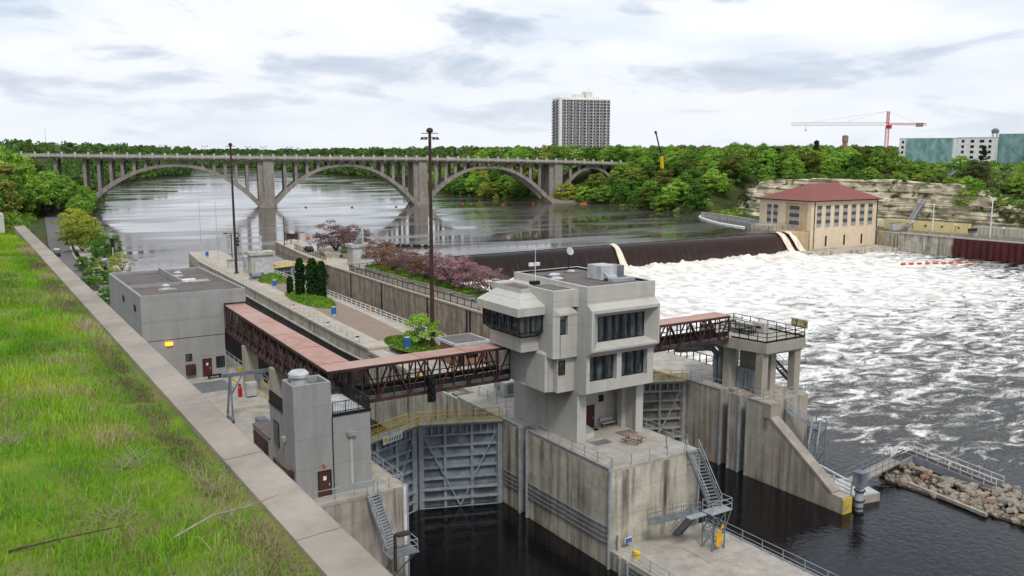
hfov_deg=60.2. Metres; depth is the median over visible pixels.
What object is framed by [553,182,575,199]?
tree
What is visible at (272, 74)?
sky
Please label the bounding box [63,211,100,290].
kerb
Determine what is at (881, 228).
yard ground
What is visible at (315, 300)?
grass mound
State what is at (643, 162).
tree
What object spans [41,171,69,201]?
tree
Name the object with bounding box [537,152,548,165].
tree
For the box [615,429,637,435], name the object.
picnic table
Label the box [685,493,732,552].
stair landing
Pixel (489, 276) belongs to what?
blossom tree
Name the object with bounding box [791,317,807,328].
sign board
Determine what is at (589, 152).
tree
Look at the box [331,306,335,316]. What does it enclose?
waste container
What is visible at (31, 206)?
tree
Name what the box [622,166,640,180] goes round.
tree
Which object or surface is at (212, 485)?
dry grass
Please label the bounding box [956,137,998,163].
apartment block
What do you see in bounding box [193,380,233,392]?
hatch cover
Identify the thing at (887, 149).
tree
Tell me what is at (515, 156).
tree
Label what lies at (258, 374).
gantry crane
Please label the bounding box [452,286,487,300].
planter
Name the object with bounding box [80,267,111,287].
shrub
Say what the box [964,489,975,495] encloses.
boulder
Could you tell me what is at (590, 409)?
door
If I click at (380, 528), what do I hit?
steel stair
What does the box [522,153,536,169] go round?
tree
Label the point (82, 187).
tree
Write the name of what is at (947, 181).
bush
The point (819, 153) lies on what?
tree
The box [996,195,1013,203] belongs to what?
bush
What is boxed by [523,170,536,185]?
tree
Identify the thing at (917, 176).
bush
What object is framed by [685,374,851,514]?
lock wall
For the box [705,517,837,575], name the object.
railing
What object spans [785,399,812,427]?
steel stair
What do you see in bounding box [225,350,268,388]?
railing
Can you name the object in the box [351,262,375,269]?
railing
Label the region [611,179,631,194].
tree
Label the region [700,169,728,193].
tree
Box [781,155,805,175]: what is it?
tree
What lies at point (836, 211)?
window
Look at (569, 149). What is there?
tree
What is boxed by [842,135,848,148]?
water tower
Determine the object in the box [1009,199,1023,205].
bush
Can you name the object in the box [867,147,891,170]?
tree
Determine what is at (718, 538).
warning sign
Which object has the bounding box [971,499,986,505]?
boulder
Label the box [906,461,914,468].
boulder
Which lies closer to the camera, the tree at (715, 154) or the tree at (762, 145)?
the tree at (715, 154)
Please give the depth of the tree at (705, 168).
441.59 m
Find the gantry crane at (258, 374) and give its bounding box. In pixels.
[222,368,268,422]
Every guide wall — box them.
[85,245,130,271]
[610,522,817,575]
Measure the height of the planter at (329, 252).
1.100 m
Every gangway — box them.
[647,498,700,525]
[844,449,901,481]
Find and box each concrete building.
[108,267,245,378]
[268,369,371,498]
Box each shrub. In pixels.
[5,224,22,230]
[51,207,97,229]
[55,213,100,240]
[56,221,103,251]
[72,256,100,269]
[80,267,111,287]
[82,226,108,241]
[82,234,123,252]
[88,242,117,257]
[93,256,117,269]
[96,288,110,304]
[101,266,120,278]
[108,252,137,269]
[340,246,346,252]
[402,313,443,343]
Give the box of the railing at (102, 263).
[95,252,109,272]
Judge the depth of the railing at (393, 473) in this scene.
77.57 m
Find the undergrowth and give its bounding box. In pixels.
[3,158,1023,233]
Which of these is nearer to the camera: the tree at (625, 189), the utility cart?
the utility cart
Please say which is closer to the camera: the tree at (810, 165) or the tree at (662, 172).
the tree at (810, 165)
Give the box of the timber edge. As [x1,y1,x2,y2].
[908,482,987,516]
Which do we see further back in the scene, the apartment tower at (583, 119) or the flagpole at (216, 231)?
the apartment tower at (583, 119)
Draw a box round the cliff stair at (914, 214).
[904,168,960,227]
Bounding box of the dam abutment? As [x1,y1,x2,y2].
[751,221,808,250]
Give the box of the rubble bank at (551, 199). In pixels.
[543,195,596,203]
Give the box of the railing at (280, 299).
[199,256,359,342]
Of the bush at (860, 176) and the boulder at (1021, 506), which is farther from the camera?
the bush at (860, 176)
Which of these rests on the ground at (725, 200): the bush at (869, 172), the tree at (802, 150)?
the tree at (802, 150)
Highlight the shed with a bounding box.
[252,420,271,459]
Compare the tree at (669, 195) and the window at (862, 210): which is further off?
the tree at (669, 195)
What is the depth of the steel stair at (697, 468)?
82.89 m
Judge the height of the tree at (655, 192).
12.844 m
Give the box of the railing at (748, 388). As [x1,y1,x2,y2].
[690,371,805,401]
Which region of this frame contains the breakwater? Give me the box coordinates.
[882,464,1023,525]
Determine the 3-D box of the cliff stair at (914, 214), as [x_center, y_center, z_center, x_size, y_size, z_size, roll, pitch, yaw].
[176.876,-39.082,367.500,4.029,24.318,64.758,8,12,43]
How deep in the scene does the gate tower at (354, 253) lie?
212.35 m
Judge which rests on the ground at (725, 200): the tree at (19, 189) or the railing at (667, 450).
the tree at (19, 189)
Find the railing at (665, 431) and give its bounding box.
[644,418,687,445]
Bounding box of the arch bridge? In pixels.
[20,151,634,208]
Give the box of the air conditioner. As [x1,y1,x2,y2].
[587,263,634,282]
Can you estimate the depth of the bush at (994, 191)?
339.10 m
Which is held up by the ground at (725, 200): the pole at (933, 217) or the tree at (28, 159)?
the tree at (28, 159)
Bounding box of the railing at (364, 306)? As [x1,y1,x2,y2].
[274,269,445,336]
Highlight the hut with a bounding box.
[436,333,489,365]
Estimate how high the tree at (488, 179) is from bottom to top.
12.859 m
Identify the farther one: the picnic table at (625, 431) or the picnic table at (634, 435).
the picnic table at (625, 431)
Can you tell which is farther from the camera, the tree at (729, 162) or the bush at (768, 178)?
the tree at (729, 162)
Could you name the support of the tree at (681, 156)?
on the ground at (725, 200)
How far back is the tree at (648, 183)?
460.85 m
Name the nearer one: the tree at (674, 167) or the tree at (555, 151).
the tree at (674, 167)
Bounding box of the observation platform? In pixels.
[701,313,805,396]
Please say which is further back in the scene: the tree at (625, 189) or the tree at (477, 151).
the tree at (477, 151)
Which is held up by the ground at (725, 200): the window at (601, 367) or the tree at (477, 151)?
the tree at (477, 151)
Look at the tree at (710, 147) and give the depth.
525.08 m
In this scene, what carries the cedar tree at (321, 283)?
on the grass mound at (315, 300)
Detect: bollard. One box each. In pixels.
[237,366,242,371]
[633,550,639,558]
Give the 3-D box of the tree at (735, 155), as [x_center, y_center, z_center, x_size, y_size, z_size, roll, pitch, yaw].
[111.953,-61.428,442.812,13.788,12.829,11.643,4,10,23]
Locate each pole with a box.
[225,143,238,273]
[420,128,438,346]
[932,203,934,232]
[989,197,993,237]
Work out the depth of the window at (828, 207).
333.38 m
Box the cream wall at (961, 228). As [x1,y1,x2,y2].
[884,219,971,233]
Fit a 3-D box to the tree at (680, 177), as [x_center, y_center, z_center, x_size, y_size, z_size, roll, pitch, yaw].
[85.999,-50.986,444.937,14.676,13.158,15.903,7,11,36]
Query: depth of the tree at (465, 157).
662.81 m
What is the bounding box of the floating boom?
[699,215,744,227]
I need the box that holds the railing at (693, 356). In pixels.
[668,350,712,365]
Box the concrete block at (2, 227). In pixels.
[0,212,4,232]
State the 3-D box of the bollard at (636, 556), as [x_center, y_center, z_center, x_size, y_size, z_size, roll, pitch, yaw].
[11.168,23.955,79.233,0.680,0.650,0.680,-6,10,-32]
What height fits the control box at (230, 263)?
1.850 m
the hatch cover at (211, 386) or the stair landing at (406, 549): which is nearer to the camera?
the stair landing at (406, 549)
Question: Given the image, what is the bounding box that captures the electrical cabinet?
[736,365,754,389]
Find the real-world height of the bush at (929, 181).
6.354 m
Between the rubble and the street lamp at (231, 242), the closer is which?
the rubble
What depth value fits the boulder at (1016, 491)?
95.47 m
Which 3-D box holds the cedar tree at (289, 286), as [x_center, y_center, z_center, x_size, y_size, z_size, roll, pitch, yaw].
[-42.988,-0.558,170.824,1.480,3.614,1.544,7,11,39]
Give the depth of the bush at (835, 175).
392.52 m
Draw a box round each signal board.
[286,233,290,243]
[291,233,297,243]
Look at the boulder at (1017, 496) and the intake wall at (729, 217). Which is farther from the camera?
the intake wall at (729, 217)
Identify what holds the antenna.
on the control tower at (580, 345)
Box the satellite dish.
[567,247,573,269]
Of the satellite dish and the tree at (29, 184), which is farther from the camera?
the tree at (29, 184)
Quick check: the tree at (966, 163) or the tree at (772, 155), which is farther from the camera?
the tree at (772, 155)
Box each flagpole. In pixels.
[198,199,201,254]
[215,202,217,255]
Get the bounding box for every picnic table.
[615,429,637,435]
[621,432,645,442]
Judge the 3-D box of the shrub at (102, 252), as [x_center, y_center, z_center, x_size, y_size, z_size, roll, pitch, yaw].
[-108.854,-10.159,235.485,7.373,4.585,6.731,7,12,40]
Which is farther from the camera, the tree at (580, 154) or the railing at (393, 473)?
the tree at (580, 154)
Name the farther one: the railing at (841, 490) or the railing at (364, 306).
the railing at (364, 306)
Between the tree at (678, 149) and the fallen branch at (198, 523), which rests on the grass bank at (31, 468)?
the fallen branch at (198, 523)
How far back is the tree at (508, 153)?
619.37 m
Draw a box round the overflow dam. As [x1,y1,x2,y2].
[379,231,805,281]
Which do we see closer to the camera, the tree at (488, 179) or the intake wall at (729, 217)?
the intake wall at (729, 217)
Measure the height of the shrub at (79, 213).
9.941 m
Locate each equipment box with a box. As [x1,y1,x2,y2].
[889,222,901,229]
[968,228,977,233]
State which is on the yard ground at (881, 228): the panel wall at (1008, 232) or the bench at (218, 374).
the panel wall at (1008, 232)
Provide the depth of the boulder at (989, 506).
93.52 m
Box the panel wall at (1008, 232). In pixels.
[972,226,1023,237]
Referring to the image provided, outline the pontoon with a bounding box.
[831,478,879,503]
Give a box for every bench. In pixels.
[207,373,221,379]
[600,416,615,427]
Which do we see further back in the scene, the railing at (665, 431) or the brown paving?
the brown paving
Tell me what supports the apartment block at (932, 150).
on the ground at (725, 200)
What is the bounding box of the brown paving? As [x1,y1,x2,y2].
[266,282,403,340]
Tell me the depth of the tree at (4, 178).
272.60 m
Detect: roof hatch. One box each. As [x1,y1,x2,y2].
[545,273,563,276]
[550,276,565,280]
[564,269,577,273]
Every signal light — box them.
[110,238,117,254]
[427,375,435,402]
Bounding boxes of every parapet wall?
[14,226,392,575]
[907,228,1023,241]
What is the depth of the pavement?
244.41 m
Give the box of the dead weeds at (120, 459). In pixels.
[86,441,159,472]
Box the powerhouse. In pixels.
[755,183,883,249]
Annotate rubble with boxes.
[885,466,1023,523]
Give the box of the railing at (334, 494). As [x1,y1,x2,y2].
[314,480,373,500]
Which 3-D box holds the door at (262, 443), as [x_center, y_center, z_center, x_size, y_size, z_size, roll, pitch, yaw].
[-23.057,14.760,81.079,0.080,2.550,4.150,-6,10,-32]
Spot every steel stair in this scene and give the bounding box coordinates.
[366,480,397,549]
[672,502,700,534]
[686,439,721,507]
[776,354,787,379]
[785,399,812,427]
[808,419,820,452]
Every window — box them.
[185,354,191,360]
[216,355,224,367]
[482,308,542,337]
[558,360,564,374]
[560,319,565,334]
[590,354,612,380]
[598,311,643,341]
[621,349,643,375]
[766,203,771,222]
[772,204,778,223]
[788,205,799,228]
[816,205,822,227]
[825,205,830,226]
[833,205,839,226]
[842,204,848,225]
[850,204,856,225]
[859,203,864,224]
[867,203,872,224]
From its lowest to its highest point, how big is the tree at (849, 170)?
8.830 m
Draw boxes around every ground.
[16,153,1023,249]
[876,226,1023,239]
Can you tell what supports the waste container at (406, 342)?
on the grass mound at (396, 341)
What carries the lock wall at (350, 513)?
on the ground at (725, 200)
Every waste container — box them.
[272,280,276,287]
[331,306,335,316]
[404,336,409,348]
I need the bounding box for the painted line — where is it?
[224,390,268,409]
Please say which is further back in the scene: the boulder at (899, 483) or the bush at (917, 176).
the bush at (917, 176)
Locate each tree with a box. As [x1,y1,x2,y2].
[0,146,35,193]
[0,163,20,181]
[0,174,14,197]
[0,174,26,200]
[0,179,22,212]
[0,184,5,211]
[11,155,39,179]
[15,185,37,211]
[23,176,56,210]
[34,175,58,208]
[38,171,55,207]
[39,178,73,213]
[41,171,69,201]
[42,176,69,210]
[46,170,61,177]
[61,174,83,193]
[65,196,92,214]
[67,190,91,203]
[68,194,91,213]
[70,185,90,195]
[75,187,97,201]
[77,180,92,188]
[83,191,96,209]
[286,276,293,293]
[294,257,304,294]
[305,257,317,294]
[312,219,357,250]
[316,260,326,296]
[336,223,372,244]
[359,238,396,264]
[376,245,411,269]
[394,246,427,274]
[405,250,444,277]
[421,251,453,281]
[434,253,478,284]
[444,174,464,189]
[447,257,492,288]
[448,178,466,192]
[450,178,472,194]
[460,154,473,172]
[464,164,477,175]
[464,174,479,195]
[466,172,479,187]
[471,148,487,158]
[471,267,508,292]
[472,177,489,190]
[473,149,489,157]
[475,170,488,180]
[475,181,491,197]
[477,168,492,178]
[484,181,504,194]
[485,150,502,157]
[485,174,500,188]
[488,146,502,153]
[490,164,509,181]
[496,174,515,193]
[502,147,510,156]
[503,149,519,158]
[506,158,528,174]
[507,180,528,199]
[509,146,527,158]
[510,153,528,169]
[521,146,538,157]
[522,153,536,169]
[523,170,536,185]
[533,172,537,184]
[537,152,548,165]
[540,145,549,154]
[547,145,568,159]
[547,146,568,160]
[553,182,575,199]
[562,146,573,159]
[570,149,586,160]
[571,184,586,197]
[574,144,589,157]
[575,186,594,203]
[584,146,599,159]
[585,172,606,188]
[590,185,613,203]
[595,146,613,159]
[598,145,619,161]
[605,144,628,161]
[608,162,631,182]
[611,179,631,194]
[618,182,638,199]
[619,153,630,162]
[621,161,641,177]
[621,171,651,187]
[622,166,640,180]
[626,145,651,162]
[626,150,650,167]
[627,191,641,203]
[633,186,657,208]
[635,155,654,168]
[637,181,660,197]
[638,165,658,182]
[644,145,657,151]
[646,154,658,165]
[646,186,666,206]
[649,146,672,164]
[649,193,669,211]
[651,162,674,180]
[654,169,672,185]
[656,147,676,166]
[657,176,675,190]
[659,179,692,207]
[663,146,687,170]
[663,151,683,173]
[667,161,681,176]
[670,174,694,195]
[672,144,692,150]
[674,149,700,171]
[679,161,705,174]
[682,167,705,189]
[682,182,711,210]
[683,158,701,170]
[687,145,696,150]
[693,175,714,192]
[696,145,713,151]
[696,146,712,157]
[696,157,716,174]
[698,166,708,178]
[699,148,711,157]
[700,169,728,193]
[702,150,724,164]
[706,161,729,179]
[715,155,746,178]
[719,142,748,157]
[719,147,748,166]
[728,153,745,175]
[735,159,759,180]
[740,144,755,157]
[744,149,757,166]
[752,146,782,168]
[755,160,782,180]
[756,142,771,150]
[756,148,781,169]
[774,151,802,173]
[775,145,789,151]
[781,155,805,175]
[782,145,795,150]
[786,146,818,164]
[790,145,811,153]
[797,151,822,170]
[809,149,831,168]
[818,151,849,174]
[819,144,841,153]
[836,146,861,166]
[842,144,868,161]
[845,153,865,172]
[845,166,861,176]
[859,166,878,179]
[862,145,888,164]
[866,154,885,166]
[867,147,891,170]
[868,147,897,160]
[886,155,911,172]
[902,159,929,177]
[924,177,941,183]
[950,155,970,168]
[951,185,979,205]
[957,175,978,188]
[959,159,985,176]
[960,160,992,179]
[1002,173,1023,193]
[1018,186,1023,196]
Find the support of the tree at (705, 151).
on the ground at (725, 200)
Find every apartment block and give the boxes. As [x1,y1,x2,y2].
[899,138,957,163]
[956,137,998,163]
[997,134,1023,164]
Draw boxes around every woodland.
[0,138,594,201]
[625,145,901,161]
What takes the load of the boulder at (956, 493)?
on the breakwater
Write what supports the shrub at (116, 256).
on the guide wall at (127, 267)
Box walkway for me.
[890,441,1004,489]
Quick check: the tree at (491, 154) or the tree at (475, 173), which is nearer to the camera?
the tree at (475, 173)
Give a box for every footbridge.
[224,303,510,403]
[653,312,730,352]
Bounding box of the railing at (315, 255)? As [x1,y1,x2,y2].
[294,244,325,259]
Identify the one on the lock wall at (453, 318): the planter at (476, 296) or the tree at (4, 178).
the planter at (476, 296)
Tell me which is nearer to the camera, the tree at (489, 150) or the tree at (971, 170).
the tree at (971, 170)
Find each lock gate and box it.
[274,261,293,277]
[293,260,327,293]
[370,414,418,513]
[415,407,502,509]
[642,370,687,442]
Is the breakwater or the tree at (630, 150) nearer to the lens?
the breakwater
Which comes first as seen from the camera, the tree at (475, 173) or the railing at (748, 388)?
the railing at (748, 388)
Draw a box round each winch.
[249,272,263,280]
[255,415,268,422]
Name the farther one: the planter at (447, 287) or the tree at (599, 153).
the tree at (599, 153)
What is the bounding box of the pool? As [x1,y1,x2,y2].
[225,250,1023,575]
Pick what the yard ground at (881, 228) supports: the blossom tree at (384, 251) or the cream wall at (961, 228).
the cream wall at (961, 228)
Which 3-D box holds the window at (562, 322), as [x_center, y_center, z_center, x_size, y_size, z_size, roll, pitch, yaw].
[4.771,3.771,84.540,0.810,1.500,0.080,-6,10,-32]
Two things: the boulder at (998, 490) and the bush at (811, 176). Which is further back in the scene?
the bush at (811, 176)
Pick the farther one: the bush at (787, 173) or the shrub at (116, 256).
the bush at (787, 173)
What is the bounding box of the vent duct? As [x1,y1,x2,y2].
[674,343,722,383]
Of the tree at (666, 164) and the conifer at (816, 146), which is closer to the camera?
the conifer at (816, 146)
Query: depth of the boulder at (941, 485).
98.77 m
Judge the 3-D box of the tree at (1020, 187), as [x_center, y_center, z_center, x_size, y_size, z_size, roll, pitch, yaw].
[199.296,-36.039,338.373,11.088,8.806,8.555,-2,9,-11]
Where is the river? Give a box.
[72,169,775,276]
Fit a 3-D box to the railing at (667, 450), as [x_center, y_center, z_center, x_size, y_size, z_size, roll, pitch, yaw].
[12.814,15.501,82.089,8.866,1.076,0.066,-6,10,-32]
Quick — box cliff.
[737,178,1023,228]
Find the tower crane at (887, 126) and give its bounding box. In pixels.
[791,111,926,146]
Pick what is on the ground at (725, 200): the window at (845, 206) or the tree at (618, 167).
the tree at (618, 167)
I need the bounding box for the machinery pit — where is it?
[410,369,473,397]
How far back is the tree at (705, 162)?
450.63 m
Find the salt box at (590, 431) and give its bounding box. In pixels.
[586,425,594,439]
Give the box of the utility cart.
[53,249,60,255]
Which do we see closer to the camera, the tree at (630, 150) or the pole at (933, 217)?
the pole at (933, 217)
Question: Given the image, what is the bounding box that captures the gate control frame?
[243,256,246,272]
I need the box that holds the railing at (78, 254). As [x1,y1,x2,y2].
[76,249,96,284]
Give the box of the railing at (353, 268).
[349,265,481,310]
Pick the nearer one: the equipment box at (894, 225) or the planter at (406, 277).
the planter at (406, 277)
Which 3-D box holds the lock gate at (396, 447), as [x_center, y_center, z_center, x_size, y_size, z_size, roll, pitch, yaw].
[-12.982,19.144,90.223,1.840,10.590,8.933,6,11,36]
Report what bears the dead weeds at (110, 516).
on the grass bank at (31, 468)
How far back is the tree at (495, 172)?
567.78 m
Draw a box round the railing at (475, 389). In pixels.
[411,363,513,407]
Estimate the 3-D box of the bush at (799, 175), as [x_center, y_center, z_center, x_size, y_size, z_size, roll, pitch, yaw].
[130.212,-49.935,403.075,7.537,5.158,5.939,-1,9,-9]
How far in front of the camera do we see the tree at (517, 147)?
640.94 m
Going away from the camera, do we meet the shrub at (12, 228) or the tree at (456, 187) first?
the shrub at (12, 228)
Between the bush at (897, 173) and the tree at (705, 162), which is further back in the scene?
the tree at (705, 162)
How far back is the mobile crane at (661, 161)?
467.85 m
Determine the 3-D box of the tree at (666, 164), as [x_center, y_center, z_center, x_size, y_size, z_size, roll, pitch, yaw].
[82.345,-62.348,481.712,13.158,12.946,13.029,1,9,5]
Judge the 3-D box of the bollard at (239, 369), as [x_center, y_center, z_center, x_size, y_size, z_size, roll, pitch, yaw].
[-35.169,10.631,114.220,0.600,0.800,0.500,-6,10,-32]
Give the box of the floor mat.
[589,439,611,445]
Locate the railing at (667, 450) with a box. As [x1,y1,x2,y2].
[612,441,684,468]
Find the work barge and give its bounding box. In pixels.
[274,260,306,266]
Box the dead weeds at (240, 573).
[162,551,265,575]
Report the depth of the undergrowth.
398.56 m
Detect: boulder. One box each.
[896,481,903,486]
[900,473,911,480]
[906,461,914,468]
[914,478,923,484]
[915,466,928,474]
[920,474,927,480]
[937,482,950,488]
[939,476,953,482]
[942,486,951,494]
[948,490,959,495]
[949,494,957,498]
[960,484,973,491]
[962,499,973,505]
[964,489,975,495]
[967,482,979,488]
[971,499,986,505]
[975,491,987,497]
[977,497,987,503]
[983,504,993,509]
[988,499,998,504]
[991,486,1003,495]
[995,495,1007,505]
[1001,484,1011,492]
[1004,492,1012,496]
[1007,497,1017,506]
[1010,517,1018,524]
[1011,494,1020,499]
[1012,489,1021,500]
[1017,514,1023,522]
[1018,501,1023,511]
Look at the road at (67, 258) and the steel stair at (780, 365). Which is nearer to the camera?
the steel stair at (780, 365)
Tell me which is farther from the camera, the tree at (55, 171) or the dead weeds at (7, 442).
the tree at (55, 171)
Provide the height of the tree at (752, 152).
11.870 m
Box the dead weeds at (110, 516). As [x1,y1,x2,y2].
[78,473,152,528]
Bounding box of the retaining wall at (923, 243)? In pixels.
[876,230,953,256]
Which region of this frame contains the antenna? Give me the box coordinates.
[529,248,539,284]
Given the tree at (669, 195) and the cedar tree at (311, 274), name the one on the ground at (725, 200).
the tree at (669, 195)
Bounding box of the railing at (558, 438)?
[506,409,611,468]
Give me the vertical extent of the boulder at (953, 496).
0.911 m
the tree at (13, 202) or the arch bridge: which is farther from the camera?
the arch bridge
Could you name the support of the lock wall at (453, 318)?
on the ground at (725, 200)
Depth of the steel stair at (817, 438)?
100.92 m
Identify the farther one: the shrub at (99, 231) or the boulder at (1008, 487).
the shrub at (99, 231)
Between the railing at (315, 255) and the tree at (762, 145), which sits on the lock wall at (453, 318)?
the railing at (315, 255)
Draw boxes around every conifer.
[773,148,781,163]
[812,140,820,164]
[979,145,990,166]
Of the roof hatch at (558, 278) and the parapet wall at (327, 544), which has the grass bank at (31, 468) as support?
the parapet wall at (327, 544)
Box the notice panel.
[616,535,631,550]
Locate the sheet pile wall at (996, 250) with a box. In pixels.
[953,237,1023,263]
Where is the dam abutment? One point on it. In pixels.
(802, 237)
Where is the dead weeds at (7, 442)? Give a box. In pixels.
[0,424,34,448]
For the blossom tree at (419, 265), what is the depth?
182.50 m
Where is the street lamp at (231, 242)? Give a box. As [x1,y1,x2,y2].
[223,233,238,257]
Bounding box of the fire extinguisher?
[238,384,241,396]
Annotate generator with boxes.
[494,364,513,396]
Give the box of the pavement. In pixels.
[73,243,115,286]
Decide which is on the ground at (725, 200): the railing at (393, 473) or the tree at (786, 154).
the tree at (786, 154)
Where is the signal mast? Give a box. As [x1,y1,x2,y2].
[236,237,239,258]
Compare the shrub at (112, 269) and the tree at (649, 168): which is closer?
the shrub at (112, 269)
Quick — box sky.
[0,0,1023,150]
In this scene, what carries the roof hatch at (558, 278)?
on the control tower at (580, 345)
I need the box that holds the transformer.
[244,381,256,397]
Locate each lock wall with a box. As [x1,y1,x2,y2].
[77,258,409,575]
[197,258,439,393]
[275,240,712,421]
[369,350,700,569]
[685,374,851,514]
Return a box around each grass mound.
[258,272,286,283]
[284,290,336,308]
[384,334,439,352]
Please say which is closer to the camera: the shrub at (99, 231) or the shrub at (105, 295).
the shrub at (105, 295)
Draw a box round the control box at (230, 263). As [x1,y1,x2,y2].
[227,259,242,267]
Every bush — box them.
[763,176,777,181]
[781,170,797,179]
[789,173,803,179]
[802,173,816,178]
[815,174,826,177]
[828,173,842,178]
[847,173,864,179]
[862,169,883,178]
[873,174,884,178]
[887,171,907,179]
[911,172,923,180]
[917,170,936,182]
[930,173,946,183]
[943,176,958,183]
[966,178,985,192]
[983,187,1000,197]
[995,200,1007,209]
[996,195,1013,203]
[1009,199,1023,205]
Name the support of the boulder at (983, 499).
on the breakwater
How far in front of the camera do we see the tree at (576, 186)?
511.25 m
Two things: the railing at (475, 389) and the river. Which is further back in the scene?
the river
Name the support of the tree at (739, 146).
on the ground at (725, 200)
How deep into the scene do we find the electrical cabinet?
106.57 m
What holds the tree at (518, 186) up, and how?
on the ground at (725, 200)
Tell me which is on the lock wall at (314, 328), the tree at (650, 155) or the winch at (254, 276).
the winch at (254, 276)
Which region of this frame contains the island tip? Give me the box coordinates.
[188,250,233,266]
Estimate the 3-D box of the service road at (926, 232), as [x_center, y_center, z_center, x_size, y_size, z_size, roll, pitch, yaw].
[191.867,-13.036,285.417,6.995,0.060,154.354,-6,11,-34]
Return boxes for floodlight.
[528,262,539,270]
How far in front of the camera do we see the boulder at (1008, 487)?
97.30 m
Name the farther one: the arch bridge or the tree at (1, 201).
the arch bridge
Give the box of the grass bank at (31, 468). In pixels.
[0,231,322,575]
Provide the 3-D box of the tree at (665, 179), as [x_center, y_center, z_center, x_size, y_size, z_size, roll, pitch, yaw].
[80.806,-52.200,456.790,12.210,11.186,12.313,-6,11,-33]
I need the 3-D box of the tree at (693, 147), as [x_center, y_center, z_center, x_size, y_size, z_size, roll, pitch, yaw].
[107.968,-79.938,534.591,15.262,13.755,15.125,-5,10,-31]
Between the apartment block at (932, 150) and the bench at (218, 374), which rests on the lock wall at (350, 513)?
the bench at (218, 374)
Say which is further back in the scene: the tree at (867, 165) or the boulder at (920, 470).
the tree at (867, 165)
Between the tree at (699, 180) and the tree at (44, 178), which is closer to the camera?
the tree at (44, 178)
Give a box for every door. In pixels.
[202,358,211,376]
[253,429,267,455]
[318,469,331,497]
[458,356,462,365]
[586,404,594,426]
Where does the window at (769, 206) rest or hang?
in the powerhouse
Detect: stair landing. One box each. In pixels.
[382,533,418,575]
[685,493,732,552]
[806,416,826,468]
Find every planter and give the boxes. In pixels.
[317,247,346,257]
[364,263,390,273]
[379,267,408,278]
[395,272,422,282]
[412,277,445,288]
[434,281,465,294]
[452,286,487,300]
[473,293,483,302]
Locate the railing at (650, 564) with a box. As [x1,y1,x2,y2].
[632,551,674,575]
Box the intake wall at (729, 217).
[701,212,758,223]
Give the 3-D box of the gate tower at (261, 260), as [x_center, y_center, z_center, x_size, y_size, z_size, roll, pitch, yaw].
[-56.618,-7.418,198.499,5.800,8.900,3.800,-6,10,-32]
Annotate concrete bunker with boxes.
[736,320,768,333]
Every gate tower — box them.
[245,235,275,274]
[345,229,377,266]
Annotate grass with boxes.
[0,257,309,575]
[14,245,321,575]
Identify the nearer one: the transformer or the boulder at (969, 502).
the boulder at (969, 502)
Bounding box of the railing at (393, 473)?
[371,451,403,488]
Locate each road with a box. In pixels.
[45,211,98,291]
[882,230,1016,240]
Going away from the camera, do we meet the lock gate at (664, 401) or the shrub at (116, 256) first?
the lock gate at (664, 401)
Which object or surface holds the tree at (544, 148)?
on the ground at (725, 200)
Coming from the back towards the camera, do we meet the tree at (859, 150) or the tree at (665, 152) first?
the tree at (665, 152)
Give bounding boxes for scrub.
[737,167,1023,226]
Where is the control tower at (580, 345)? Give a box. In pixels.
[477,266,659,443]
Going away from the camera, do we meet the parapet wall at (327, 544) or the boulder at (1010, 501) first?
the parapet wall at (327, 544)
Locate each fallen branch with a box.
[8,525,122,552]
[173,483,282,538]
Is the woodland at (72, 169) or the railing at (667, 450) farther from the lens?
the woodland at (72, 169)
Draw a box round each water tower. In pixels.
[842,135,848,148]
[991,128,998,137]
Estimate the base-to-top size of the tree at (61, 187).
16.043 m
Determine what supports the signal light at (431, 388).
attached to the footbridge at (325, 363)
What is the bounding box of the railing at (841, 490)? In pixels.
[821,465,852,497]
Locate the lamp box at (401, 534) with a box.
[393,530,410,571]
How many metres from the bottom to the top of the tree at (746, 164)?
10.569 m
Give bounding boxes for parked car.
[304,246,313,251]
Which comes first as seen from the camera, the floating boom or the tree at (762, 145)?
the floating boom
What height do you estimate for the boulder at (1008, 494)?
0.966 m
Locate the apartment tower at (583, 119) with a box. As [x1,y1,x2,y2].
[551,88,610,148]
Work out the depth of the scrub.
351.79 m
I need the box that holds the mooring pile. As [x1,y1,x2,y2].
[852,469,868,511]
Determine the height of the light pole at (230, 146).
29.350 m
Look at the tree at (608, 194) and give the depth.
497.74 m
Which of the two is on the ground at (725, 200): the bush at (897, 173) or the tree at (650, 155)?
the tree at (650, 155)
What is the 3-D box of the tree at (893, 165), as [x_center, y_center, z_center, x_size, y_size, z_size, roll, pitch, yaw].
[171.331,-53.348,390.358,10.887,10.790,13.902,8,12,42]
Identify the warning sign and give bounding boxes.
[716,524,723,546]
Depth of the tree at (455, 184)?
607.49 m
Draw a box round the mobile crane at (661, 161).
[654,131,663,168]
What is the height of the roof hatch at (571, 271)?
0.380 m
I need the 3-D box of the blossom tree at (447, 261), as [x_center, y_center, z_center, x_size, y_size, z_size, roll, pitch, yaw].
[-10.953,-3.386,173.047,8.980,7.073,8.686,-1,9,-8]
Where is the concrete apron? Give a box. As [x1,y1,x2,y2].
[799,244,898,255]
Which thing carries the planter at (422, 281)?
on the lock wall at (453, 318)

